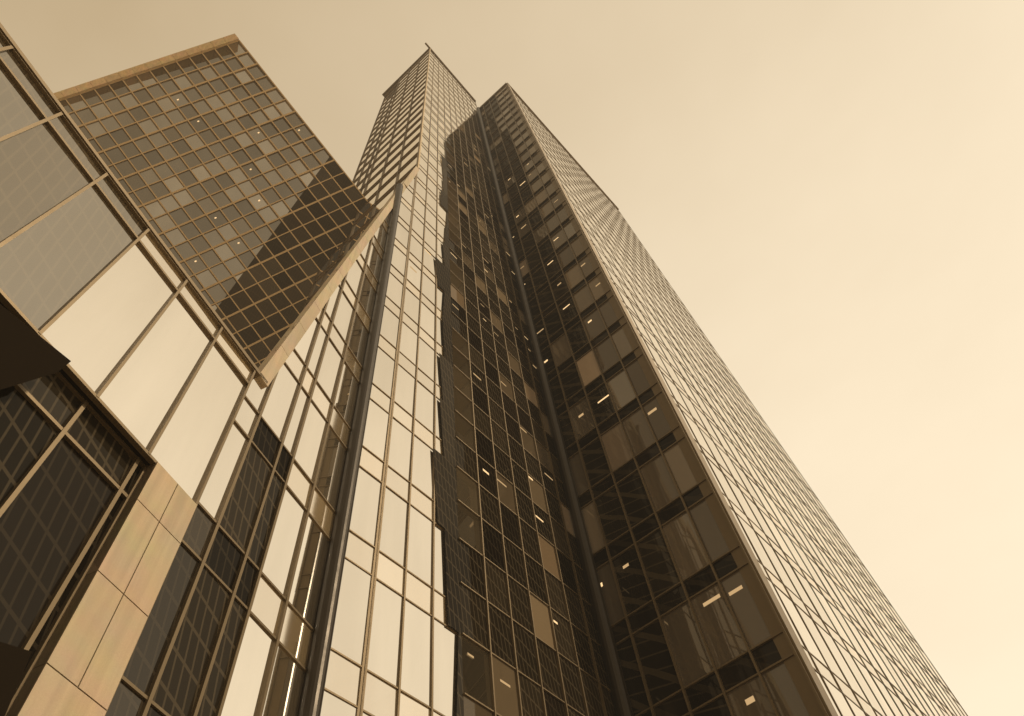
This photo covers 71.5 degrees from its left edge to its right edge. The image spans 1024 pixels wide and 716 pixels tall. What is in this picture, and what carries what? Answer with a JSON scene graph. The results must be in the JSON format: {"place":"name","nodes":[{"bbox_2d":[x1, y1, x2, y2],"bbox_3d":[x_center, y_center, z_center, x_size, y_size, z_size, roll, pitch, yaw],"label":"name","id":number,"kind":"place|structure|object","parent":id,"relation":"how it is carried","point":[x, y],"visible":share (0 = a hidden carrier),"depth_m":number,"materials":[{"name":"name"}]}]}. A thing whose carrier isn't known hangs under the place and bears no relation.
{"place":"outdoors","nodes":[
{"label":"outdoors","id":0,"kind":"place"},
{"bbox_2d":[0,0,1023,715],"label":"sky","id":1,"kind":"structure","parent":0,"point":[832,191],"materials":[{"name":"beige"}]},
{"bbox_2d":[476,107,633,715],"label":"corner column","id":2,"kind":"structure","parent":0,"point":[619,692],"depth_m":39.58,"materials":[{"name":"brown metal"}]},
{"label":"ground","id":3,"kind":"structure","parent":0,"visible":0},
{"bbox_2d":[0,302,149,715],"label":"window","id":4,"kind":"structure","parent":3,"relation":"on","point":[74,463],"depth_m":12.80,"materials":[{"name":"black glass"}]},
{"bbox_2d":[0,304,70,715],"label":"podium recess","id":5,"kind":"object","parent":4,"relation":"attached to","point":[27,353],"visible":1,"depth_m":12.56,"materials":[{"name":"black glass"}]},
{"bbox_2d":[0,22,267,504],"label":"glass facade","id":6,"kind":"structure","parent":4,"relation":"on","point":[101,292],"depth_m":16.31,"materials":[{"name":"beige glass"}]},
{"bbox_2d":[6,462,196,715],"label":"wall cladding","id":7,"kind":"structure","parent":3,"relation":"on","point":[80,665],"depth_m":12.56,"materials":[{"name":"beige stone"}]},
{"bbox_2d":[304,48,430,715],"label":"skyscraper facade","id":8,"kind":"structure","parent":3,"relation":"on","point":[389,160],"depth_m":78.39,"materials":[{"name":"brown glass"}]},
{"bbox_2d":[53,33,367,367],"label":"neighbour slab","id":9,"kind":"structure","parent":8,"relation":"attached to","point":[249,199],"depth_m":68.54,"materials":[{"name":"brown glass"}]},
{"bbox_2d":[105,183,402,715],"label":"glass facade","id":10,"kind":"structure","parent":8,"relation":"attached to","point":[228,628],"depth_m":17.85,"materials":[{"name":"beige glass"}]},
{"bbox_2d":[257,166,418,387],"bbox_3d":[-8.241,-8.103,42.864,0.705,46.185,7.093,-26,-61,9],"label":"roof edge","id":11,"kind":"object","parent":8,"relation":"attached to","point":[271,365],"visible":0.86,"depth_m":28.30,"materials":[{"name":"brown metal"}]},
{"bbox_2d":[298,183,402,715],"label":"column","id":12,"kind":"structure","parent":8,"relation":"attached to","point":[314,684],"depth_m":22.15,"materials":[{"name":"brown metal"}]},
{"bbox_2d":[320,166,417,715],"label":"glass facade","id":13,"kind":"structure","parent":8,"relation":"attached to","point":[340,695],"depth_m":24.03,"materials":[{"name":"beige glass"}]},
{"bbox_2d":[360,50,476,715],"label":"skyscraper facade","id":14,"kind":"structure","parent":8,"relation":"attached to","point":[412,669],"depth_m":27.31,"materials":[{"name":"beige glass"}]},
{"bbox_2d":[382,43,618,209],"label":"tower parapets","id":15,"kind":"object","parent":8,"relation":"attached to","point":[397,80],"visible":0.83,"depth_m":145.34,"materials":[{"name":"brown metal"}]},
{"bbox_2d":[433,113,616,715],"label":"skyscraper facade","id":16,"kind":"structure","parent":8,"relation":"attached to","point":[521,620],"depth_m":33.92,"materials":[{"name":"brown glass"}]},
{"bbox_2d":[480,83,828,715],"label":"skyscraper facade","id":17,"kind":"structure","parent":3,"relation":"on","point":[692,636],"depth_m":36.83,"materials":[{"name":"brown glass"}]},
{"bbox_2d":[505,83,967,715],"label":"skyscraper facade","id":18,"kind":"structure","parent":3,"relation":"on","point":[857,647],"depth_m":46.99,"materials":[{"name":"beige glass"}]}
]}

